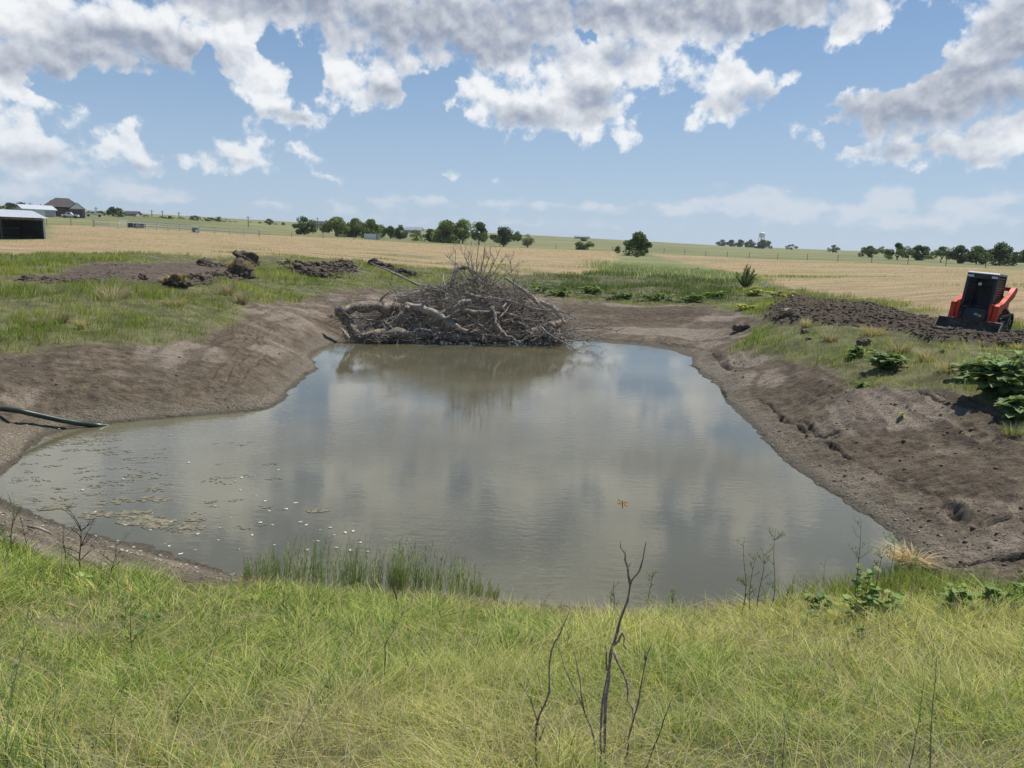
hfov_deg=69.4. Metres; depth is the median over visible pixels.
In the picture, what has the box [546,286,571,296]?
leafy plant
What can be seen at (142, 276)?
soil clod
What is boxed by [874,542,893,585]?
thin weed
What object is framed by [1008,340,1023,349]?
grass tuft
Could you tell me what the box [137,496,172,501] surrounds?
algae mat
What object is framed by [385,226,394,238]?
tree
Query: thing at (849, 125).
sky
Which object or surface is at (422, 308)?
log
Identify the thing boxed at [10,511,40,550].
bare sapling
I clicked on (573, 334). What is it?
dead branch
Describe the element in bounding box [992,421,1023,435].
grass tuft
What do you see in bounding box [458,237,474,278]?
dead branch
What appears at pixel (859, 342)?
soil clod
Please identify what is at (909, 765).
weed stalk
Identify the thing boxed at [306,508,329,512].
algae mat
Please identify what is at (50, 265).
bank grass
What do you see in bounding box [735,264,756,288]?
shrub
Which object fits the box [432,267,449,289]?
dead branch
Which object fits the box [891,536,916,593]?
thin weed
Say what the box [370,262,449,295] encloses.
branch
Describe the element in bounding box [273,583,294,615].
thin weed
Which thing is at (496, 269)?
dead branch
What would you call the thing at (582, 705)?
dead stalk
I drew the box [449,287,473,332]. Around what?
dead branch
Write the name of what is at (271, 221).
tree
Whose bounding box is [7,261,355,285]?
pit crumbs
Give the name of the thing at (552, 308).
log
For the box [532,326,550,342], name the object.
dead branch
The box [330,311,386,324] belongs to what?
dead branch
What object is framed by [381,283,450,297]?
dead branch
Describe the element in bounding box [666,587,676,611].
thin weed
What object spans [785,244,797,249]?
tree
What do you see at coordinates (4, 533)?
bare sapling
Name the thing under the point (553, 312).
dead branch
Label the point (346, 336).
snag
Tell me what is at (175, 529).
algae mat
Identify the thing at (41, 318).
grass tuft
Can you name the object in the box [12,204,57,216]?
metal barn
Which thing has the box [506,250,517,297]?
dead branch
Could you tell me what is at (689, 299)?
leafy plant
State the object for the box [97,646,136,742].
weed stalk
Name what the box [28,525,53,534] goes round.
stick
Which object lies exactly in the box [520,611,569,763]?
dead stalk
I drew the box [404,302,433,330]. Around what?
dead branch
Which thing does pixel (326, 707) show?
weed stalk
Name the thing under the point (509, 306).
dead branch
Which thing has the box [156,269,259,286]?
soil windrow
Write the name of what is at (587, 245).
bush
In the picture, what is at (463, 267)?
branch
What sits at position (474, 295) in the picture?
dead branch
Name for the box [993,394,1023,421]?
leafy plant
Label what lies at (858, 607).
vine
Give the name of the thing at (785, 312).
soil clod
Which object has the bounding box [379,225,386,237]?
tree
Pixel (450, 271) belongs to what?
dead branch
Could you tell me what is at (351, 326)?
log
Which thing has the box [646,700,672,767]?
dead stalk
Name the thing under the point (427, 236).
tree
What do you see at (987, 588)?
vine
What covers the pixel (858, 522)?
thin weed
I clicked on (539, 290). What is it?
leafy plant
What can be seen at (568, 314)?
dead branch
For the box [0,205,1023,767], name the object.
ground
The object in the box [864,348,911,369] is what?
leafy plant
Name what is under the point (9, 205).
tree
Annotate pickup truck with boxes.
[85,211,102,216]
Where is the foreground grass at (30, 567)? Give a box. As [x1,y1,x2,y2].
[0,527,1023,767]
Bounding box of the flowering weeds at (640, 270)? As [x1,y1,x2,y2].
[574,258,811,287]
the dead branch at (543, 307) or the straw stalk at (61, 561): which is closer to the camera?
the straw stalk at (61, 561)
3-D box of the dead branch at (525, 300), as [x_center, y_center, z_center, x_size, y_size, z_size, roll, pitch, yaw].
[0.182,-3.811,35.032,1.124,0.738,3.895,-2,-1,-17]
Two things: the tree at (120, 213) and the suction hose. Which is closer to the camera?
the suction hose
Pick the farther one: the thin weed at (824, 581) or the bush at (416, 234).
the bush at (416, 234)
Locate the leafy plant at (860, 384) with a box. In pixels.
[855,381,870,386]
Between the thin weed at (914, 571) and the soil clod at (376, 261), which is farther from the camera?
the soil clod at (376, 261)
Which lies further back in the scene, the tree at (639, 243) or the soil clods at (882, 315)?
the tree at (639, 243)
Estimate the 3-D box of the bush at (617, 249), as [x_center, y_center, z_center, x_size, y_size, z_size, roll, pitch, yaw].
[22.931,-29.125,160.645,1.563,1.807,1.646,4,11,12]
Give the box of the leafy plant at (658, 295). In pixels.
[640,292,675,300]
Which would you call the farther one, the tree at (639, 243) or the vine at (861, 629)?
the tree at (639, 243)
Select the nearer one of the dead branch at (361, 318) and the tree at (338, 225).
the dead branch at (361, 318)
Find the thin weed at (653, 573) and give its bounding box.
[642,569,658,605]
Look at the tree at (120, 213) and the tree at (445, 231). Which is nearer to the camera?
the tree at (445, 231)
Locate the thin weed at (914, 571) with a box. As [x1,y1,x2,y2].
[900,546,927,599]
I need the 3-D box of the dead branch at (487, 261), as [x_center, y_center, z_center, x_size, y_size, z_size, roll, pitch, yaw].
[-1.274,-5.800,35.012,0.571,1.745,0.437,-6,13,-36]
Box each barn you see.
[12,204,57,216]
[404,227,423,232]
[574,235,589,238]
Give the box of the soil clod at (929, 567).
[918,562,939,574]
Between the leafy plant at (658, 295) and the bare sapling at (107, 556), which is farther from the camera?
the leafy plant at (658, 295)
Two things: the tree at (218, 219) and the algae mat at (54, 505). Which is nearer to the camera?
the algae mat at (54, 505)
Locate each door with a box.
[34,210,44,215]
[72,210,82,217]
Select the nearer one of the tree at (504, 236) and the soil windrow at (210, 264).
the soil windrow at (210, 264)
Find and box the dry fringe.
[233,569,947,618]
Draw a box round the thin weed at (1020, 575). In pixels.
[1013,566,1023,599]
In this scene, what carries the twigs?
on the ground at (240, 369)
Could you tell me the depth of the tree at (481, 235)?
199.49 m
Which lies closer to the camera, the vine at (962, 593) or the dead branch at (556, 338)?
the vine at (962, 593)
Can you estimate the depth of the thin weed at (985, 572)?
7.96 m
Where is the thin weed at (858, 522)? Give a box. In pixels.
[847,516,871,601]
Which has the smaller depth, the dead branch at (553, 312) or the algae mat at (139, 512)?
the algae mat at (139, 512)
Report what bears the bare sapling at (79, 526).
on the ground at (240, 369)
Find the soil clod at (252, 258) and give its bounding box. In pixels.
[231,250,260,266]
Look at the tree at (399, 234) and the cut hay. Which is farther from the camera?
the tree at (399, 234)
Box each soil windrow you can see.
[15,274,54,281]
[38,276,99,283]
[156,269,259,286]
[197,262,260,266]
[277,258,359,278]
[375,262,421,277]
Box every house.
[44,198,85,217]
[124,211,142,216]
[312,221,324,227]
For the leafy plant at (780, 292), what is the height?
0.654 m
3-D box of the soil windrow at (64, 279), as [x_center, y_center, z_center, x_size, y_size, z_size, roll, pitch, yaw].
[-18.468,-4.350,31.495,2.435,0.423,2.555,2,11,0]
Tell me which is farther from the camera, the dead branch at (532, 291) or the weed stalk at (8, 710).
the dead branch at (532, 291)
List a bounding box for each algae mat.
[37,503,75,509]
[78,509,135,518]
[97,497,134,504]
[115,513,176,528]
[122,509,152,514]
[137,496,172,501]
[141,523,168,528]
[166,527,182,531]
[175,523,205,530]
[185,517,206,521]
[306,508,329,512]
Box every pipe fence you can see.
[92,220,109,226]
[118,221,191,231]
[198,226,258,235]
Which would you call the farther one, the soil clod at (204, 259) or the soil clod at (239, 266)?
the soil clod at (204, 259)
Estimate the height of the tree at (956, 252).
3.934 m
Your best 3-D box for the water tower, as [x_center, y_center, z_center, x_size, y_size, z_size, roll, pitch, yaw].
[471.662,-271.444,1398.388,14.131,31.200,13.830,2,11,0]
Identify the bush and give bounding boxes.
[409,229,422,240]
[575,238,593,249]
[614,246,620,252]
[954,349,1023,398]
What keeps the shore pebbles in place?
on the ground at (240, 369)
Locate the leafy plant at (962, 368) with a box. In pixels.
[947,360,988,381]
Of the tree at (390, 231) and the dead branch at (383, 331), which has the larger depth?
the tree at (390, 231)
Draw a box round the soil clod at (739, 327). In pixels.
[731,323,744,331]
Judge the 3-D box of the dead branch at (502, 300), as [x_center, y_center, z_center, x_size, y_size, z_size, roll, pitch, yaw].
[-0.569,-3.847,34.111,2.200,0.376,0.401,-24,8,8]
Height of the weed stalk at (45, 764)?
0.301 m
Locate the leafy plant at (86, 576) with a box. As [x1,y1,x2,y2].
[76,572,93,580]
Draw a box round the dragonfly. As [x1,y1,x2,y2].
[618,499,627,508]
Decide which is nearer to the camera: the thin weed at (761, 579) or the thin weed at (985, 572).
the thin weed at (985, 572)
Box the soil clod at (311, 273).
[308,270,319,277]
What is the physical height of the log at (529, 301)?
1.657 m
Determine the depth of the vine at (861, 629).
6.14 m
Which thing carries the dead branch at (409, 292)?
in the twigs
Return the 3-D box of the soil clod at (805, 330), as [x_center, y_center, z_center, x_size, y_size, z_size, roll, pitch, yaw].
[10.874,-1.946,27.406,0.327,0.225,0.332,1,11,-6]
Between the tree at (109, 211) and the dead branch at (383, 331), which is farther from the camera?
the tree at (109, 211)
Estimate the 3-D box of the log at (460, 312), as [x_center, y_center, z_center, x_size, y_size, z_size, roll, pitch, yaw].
[-1.224,-3.161,33.706,4.248,0.610,0.445,-1,11,-15]
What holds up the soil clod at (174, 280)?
on the ground at (240, 369)
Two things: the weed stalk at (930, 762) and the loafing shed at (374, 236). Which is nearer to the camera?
the weed stalk at (930, 762)
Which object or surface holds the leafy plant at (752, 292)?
on the ground at (240, 369)
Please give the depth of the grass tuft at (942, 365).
18.79 m
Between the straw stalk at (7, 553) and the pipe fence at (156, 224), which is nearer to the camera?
the straw stalk at (7, 553)
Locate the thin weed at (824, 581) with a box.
[815,560,834,599]
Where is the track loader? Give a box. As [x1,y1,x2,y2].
[934,271,1017,332]
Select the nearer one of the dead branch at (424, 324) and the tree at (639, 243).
the dead branch at (424, 324)
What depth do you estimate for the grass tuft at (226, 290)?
33.83 m
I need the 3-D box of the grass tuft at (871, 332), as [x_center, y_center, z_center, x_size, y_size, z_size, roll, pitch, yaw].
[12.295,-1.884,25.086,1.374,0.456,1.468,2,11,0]
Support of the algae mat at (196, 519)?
on the pond water
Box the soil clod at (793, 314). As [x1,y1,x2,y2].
[790,312,800,316]
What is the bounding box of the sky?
[0,0,1023,254]
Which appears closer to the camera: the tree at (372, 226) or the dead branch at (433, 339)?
the dead branch at (433, 339)
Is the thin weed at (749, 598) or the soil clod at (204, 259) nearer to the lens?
the thin weed at (749, 598)
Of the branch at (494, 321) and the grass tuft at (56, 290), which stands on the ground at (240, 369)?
the grass tuft at (56, 290)
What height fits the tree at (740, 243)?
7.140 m
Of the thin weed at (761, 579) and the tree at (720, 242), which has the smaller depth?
the thin weed at (761, 579)
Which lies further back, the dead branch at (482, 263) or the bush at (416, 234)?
the bush at (416, 234)
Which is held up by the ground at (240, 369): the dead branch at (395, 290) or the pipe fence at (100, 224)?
the pipe fence at (100, 224)
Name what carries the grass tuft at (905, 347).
on the ground at (240, 369)
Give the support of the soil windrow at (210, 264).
on the ground at (240, 369)
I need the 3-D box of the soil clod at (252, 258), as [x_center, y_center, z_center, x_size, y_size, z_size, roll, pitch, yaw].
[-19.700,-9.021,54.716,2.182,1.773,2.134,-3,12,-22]
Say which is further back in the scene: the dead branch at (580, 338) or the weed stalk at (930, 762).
the dead branch at (580, 338)
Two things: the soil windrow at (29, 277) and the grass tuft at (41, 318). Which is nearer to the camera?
the grass tuft at (41, 318)
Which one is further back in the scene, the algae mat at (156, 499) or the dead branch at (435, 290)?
the dead branch at (435, 290)
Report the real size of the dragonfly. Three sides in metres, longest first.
0.041 x 0.029 x 0.005 m
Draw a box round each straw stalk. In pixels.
[4,532,23,571]
[60,538,61,587]
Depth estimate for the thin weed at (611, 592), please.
9.15 m
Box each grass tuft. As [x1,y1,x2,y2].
[24,315,53,326]
[37,282,73,293]
[56,314,69,322]
[73,317,87,329]
[83,279,136,299]
[158,297,189,305]
[215,279,237,295]
[233,290,250,303]
[800,318,811,328]
[818,329,841,341]
[855,323,889,335]
[868,537,955,574]
[879,338,918,352]
[910,345,940,361]
[930,354,968,372]
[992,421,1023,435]
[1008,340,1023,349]
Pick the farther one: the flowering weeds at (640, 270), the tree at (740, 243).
the tree at (740, 243)
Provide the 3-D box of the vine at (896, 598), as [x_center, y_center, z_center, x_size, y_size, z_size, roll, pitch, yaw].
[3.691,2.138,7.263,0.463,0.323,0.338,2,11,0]
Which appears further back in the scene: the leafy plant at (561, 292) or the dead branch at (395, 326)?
the leafy plant at (561, 292)
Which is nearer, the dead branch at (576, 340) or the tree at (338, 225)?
the dead branch at (576, 340)
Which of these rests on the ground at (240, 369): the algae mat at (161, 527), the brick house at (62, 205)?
the brick house at (62, 205)
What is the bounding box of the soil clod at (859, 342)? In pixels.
[856,337,871,345]
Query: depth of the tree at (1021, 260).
194.86 m
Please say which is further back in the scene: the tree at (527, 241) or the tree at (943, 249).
the tree at (527, 241)
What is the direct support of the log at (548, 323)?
on the twigs
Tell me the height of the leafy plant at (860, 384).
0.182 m
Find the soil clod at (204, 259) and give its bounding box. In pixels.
[196,257,212,264]
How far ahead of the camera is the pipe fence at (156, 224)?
163.89 m
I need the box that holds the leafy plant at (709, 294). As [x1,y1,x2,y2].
[700,290,727,297]
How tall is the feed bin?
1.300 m
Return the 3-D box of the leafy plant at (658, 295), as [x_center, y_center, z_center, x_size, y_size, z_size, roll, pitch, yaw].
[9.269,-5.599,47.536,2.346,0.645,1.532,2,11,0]
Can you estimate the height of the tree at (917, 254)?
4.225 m
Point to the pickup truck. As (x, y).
(93, 213)
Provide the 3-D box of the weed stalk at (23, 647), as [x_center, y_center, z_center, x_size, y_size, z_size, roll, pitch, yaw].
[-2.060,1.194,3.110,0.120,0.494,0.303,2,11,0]
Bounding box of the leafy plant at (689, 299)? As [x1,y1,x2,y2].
[677,292,705,302]
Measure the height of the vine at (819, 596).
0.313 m
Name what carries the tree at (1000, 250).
on the ground at (240, 369)
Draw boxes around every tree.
[1,202,15,209]
[106,206,116,215]
[112,207,127,216]
[189,215,200,220]
[214,216,225,221]
[264,219,273,224]
[292,216,317,234]
[318,216,350,236]
[345,218,366,236]
[360,219,382,237]
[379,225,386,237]
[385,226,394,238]
[393,225,407,238]
[422,229,433,241]
[430,219,459,243]
[454,218,472,243]
[470,221,488,244]
[489,226,517,246]
[514,231,521,241]
[521,234,534,246]
[623,231,652,255]
[715,239,727,245]
[726,240,736,246]
[735,239,747,246]
[745,239,755,247]
[754,239,772,248]
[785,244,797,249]
[828,245,840,252]
[858,246,879,257]
[880,243,915,259]
[906,245,931,259]
[930,246,950,262]
[945,245,970,263]
[964,245,988,263]
[979,241,1022,265]
[1015,250,1023,262]
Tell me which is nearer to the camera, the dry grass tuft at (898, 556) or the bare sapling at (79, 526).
the bare sapling at (79, 526)
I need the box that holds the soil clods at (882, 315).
[762,294,1023,346]
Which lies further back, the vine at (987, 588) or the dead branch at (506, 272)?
the dead branch at (506, 272)
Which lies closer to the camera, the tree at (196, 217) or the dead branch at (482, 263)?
the dead branch at (482, 263)
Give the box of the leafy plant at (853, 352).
[847,346,865,358]
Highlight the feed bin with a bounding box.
[192,227,198,232]
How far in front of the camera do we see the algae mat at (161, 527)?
11.53 m
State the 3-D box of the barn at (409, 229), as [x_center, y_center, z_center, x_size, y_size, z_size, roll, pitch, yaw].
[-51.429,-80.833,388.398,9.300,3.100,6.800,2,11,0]
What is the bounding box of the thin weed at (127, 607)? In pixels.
[111,580,147,659]
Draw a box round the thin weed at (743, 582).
[735,537,756,614]
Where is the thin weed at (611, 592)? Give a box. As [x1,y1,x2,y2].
[607,577,620,611]
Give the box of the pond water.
[0,338,904,610]
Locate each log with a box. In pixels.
[334,290,431,321]
[337,316,359,337]
[354,326,524,342]
[386,305,409,328]
[404,297,467,333]
[439,308,529,321]
[451,299,470,310]
[517,299,531,329]
[523,319,561,337]
[539,301,565,324]
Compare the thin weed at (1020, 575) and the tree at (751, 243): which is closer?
the thin weed at (1020, 575)
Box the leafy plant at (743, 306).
[738,303,758,310]
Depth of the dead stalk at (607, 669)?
2.51 m
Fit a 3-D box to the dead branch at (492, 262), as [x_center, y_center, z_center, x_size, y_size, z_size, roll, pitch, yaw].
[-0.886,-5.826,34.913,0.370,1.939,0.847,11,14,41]
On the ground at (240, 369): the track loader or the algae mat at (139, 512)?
the track loader
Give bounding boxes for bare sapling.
[0,491,40,549]
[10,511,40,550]
[53,524,76,563]
[62,504,97,571]
[85,529,133,582]
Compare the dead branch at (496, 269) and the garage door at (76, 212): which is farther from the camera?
the garage door at (76, 212)
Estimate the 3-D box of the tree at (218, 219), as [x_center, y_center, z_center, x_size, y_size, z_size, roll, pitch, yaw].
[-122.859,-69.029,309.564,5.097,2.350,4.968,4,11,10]
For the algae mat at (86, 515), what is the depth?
12.01 m
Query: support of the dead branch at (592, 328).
in the twigs
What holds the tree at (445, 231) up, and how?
on the ground at (240, 369)
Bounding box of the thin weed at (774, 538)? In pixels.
[765,527,784,611]
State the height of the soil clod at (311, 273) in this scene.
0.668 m
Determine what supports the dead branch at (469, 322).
in the twigs
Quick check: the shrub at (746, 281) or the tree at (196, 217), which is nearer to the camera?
the shrub at (746, 281)
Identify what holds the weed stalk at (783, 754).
on the ground at (240, 369)
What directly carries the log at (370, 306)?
on the log at (351, 326)
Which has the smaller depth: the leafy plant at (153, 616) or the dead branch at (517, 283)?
the leafy plant at (153, 616)
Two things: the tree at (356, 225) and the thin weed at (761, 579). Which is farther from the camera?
the tree at (356, 225)
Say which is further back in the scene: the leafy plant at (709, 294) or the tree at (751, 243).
the tree at (751, 243)
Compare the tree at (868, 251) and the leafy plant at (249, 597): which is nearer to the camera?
the leafy plant at (249, 597)
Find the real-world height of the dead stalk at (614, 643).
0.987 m
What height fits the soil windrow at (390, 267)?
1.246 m
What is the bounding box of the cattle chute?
[127,222,146,228]
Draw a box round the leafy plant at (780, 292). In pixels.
[765,289,795,297]
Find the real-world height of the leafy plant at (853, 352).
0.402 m
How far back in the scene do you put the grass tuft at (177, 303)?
29.05 m
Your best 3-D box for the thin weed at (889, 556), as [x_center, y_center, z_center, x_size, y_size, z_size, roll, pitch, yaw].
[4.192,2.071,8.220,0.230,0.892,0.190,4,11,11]
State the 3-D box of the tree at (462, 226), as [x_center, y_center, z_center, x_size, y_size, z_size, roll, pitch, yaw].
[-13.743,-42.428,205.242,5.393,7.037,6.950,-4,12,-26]
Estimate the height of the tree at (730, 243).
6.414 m
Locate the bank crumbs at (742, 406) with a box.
[0,288,1023,611]
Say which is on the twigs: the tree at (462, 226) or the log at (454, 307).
the log at (454, 307)
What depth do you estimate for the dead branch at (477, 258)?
34.89 m
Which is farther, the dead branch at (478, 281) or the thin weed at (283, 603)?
the dead branch at (478, 281)
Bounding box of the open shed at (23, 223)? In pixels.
[0,209,45,238]
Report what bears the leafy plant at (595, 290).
on the ground at (240, 369)
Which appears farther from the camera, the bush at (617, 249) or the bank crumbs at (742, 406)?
the bush at (617, 249)
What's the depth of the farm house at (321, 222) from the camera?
358.45 m
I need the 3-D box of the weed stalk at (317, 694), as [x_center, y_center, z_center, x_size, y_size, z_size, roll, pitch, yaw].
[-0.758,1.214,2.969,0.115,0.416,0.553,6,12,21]
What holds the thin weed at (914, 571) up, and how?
on the ground at (240, 369)
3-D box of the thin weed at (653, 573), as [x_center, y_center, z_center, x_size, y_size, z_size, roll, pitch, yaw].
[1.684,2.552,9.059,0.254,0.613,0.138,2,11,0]
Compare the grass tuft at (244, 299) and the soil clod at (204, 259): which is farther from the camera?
the soil clod at (204, 259)
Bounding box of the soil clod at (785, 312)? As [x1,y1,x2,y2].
[778,308,793,316]
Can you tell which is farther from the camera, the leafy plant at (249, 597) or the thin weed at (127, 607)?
the leafy plant at (249, 597)
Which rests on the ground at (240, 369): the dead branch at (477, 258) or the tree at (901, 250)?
the tree at (901, 250)
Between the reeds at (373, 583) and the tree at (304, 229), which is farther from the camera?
the tree at (304, 229)
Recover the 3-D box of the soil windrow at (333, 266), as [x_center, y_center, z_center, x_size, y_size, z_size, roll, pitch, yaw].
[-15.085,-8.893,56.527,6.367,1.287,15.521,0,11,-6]
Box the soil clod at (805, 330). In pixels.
[800,328,809,333]
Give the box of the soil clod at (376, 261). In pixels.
[368,258,382,265]
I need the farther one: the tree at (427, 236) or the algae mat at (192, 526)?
the tree at (427, 236)
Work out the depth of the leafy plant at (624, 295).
48.02 m
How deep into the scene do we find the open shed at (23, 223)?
97.99 m
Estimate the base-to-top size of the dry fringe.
0.464 m
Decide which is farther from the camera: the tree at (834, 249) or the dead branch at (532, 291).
the tree at (834, 249)
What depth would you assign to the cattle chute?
165.16 m
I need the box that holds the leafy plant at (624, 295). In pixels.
[608,289,634,298]
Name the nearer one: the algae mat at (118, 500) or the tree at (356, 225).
the algae mat at (118, 500)
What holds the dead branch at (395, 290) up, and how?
in the twigs
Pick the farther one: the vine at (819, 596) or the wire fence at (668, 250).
the wire fence at (668, 250)
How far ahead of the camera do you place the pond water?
14.16 m
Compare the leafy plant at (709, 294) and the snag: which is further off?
the leafy plant at (709, 294)
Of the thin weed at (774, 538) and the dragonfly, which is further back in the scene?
the thin weed at (774, 538)
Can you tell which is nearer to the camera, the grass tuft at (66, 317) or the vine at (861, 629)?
the vine at (861, 629)
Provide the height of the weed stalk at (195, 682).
0.374 m
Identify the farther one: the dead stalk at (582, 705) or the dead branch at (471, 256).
the dead branch at (471, 256)
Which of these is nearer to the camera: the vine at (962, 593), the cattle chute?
the vine at (962, 593)
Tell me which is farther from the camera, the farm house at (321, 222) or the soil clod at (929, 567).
the farm house at (321, 222)
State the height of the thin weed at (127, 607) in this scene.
0.600 m
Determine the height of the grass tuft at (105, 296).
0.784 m
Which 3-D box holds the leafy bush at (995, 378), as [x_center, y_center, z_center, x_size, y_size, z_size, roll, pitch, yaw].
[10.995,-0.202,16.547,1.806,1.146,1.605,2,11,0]
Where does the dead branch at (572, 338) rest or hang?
in the twigs
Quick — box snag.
[339,327,349,339]
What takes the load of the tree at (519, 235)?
on the ground at (240, 369)
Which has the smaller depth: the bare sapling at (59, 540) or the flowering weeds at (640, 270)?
the bare sapling at (59, 540)
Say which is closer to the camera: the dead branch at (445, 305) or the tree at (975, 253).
the dead branch at (445, 305)
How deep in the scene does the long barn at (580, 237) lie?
602.79 m
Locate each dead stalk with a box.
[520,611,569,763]
[556,645,596,754]
[599,541,648,767]
[599,645,613,767]
[617,644,651,767]
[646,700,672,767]
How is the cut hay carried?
on the ground at (240, 369)
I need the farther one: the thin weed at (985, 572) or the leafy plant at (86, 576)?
the thin weed at (985, 572)
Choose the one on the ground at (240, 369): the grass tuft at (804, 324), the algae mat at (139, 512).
the grass tuft at (804, 324)
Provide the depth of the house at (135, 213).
277.75 m
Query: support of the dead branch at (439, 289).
in the twigs
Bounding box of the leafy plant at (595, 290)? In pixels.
[577,286,602,294]
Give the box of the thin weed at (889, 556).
[882,529,898,599]
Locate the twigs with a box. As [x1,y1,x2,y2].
[350,270,574,345]
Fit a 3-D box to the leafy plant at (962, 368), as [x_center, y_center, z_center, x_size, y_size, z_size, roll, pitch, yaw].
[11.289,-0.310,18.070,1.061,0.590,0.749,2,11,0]
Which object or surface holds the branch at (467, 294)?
in the twigs
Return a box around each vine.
[804,591,846,617]
[841,563,881,618]
[854,623,871,640]
[862,589,905,616]
[937,582,978,613]
[974,580,1023,610]
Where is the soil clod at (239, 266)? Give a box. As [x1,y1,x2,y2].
[225,257,257,278]
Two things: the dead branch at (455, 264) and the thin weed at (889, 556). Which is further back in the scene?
the dead branch at (455, 264)
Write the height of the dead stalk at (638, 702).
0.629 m
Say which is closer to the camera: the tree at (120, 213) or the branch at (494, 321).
the branch at (494, 321)
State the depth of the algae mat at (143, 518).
11.76 m
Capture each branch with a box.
[325,290,395,313]
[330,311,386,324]
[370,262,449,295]
[370,316,413,342]
[373,326,393,337]
[380,276,403,302]
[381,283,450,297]
[394,310,445,340]
[396,286,434,302]
[396,294,441,299]
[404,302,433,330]
[411,279,470,292]
[421,283,455,299]
[425,294,466,315]
[429,290,539,310]
[431,302,483,341]
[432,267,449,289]
[443,267,518,308]
[449,247,469,280]
[449,265,492,289]
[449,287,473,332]
[453,242,460,288]
[457,287,486,298]
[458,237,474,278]
[458,317,484,329]
[464,239,476,280]
[469,264,482,303]
[474,240,480,276]
[476,279,526,297]
[478,246,492,279]
[479,254,509,287]
[480,238,484,278]
[480,291,521,306]
[481,275,533,305]
[485,243,502,280]
[490,306,519,342]
[492,259,526,283]
[497,282,531,318]
[500,279,555,295]
[503,264,518,324]
[504,276,550,314]
[505,292,535,308]
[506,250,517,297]
[518,300,571,311]
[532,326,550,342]
[533,307,601,329]
[540,305,568,318]
[541,327,575,349]
[541,332,607,340]
[546,330,600,343]
[548,334,604,342]
[551,332,612,343]
[552,320,624,334]
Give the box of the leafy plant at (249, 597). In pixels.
[236,593,261,602]
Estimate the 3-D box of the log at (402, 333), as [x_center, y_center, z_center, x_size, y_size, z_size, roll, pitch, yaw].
[-3.185,-2.250,33.311,7.698,0.802,0.784,0,11,-8]
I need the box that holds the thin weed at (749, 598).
[738,552,758,609]
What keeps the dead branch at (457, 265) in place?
in the twigs
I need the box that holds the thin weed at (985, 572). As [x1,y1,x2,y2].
[968,565,993,588]
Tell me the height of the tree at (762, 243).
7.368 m
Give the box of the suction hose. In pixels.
[0,406,111,426]
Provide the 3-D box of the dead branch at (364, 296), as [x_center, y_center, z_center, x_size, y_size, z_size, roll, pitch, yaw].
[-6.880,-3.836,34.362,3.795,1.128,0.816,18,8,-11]
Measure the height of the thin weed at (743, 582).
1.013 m
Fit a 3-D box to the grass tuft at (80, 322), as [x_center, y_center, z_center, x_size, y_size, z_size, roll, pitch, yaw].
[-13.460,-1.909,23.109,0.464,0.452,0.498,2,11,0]
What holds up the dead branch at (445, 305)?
in the twigs
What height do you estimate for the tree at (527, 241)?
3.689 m
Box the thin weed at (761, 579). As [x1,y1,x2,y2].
[749,545,774,613]
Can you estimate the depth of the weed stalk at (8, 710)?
2.52 m
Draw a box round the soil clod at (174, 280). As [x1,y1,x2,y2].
[160,273,189,288]
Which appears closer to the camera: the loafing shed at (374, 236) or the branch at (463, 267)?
the branch at (463, 267)
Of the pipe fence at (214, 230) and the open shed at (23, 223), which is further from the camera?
the pipe fence at (214, 230)
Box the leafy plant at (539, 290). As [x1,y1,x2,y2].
[527,284,550,292]
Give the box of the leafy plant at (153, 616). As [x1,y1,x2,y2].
[141,611,163,621]
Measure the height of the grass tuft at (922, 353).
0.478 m
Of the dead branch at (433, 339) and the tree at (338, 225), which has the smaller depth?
the dead branch at (433, 339)
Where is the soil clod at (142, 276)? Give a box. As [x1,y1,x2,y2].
[138,273,147,279]
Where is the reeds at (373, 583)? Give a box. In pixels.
[243,535,499,604]
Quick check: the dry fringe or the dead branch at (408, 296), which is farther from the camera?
the dead branch at (408, 296)
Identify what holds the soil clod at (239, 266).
on the ground at (240, 369)
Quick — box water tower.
[758,232,764,246]
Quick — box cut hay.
[0,225,1023,318]
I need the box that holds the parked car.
[61,212,78,217]
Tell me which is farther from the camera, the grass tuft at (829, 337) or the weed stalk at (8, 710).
the grass tuft at (829, 337)
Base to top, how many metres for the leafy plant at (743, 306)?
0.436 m
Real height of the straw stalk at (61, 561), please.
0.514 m
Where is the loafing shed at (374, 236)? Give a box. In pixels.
[364,233,380,239]
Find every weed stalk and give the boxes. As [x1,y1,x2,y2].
[0,652,25,762]
[1,599,37,726]
[40,664,71,767]
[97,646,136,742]
[171,616,222,724]
[271,611,355,766]
[314,689,339,725]
[375,597,413,676]
[779,693,804,767]
[908,663,927,767]
[915,641,953,767]
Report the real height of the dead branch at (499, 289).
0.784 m
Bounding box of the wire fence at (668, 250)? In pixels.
[259,231,1017,267]
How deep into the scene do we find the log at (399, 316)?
32.94 m
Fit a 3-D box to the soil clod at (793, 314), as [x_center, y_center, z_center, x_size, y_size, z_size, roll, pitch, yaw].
[12.103,-2.911,31.561,0.435,0.313,0.573,2,11,1]
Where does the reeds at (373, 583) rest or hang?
on the ground at (240, 369)
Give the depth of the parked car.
216.56 m
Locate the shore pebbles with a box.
[0,342,952,611]
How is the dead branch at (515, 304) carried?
in the twigs
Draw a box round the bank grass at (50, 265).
[0,245,1023,605]
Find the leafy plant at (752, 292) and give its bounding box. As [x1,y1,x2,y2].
[744,286,764,295]

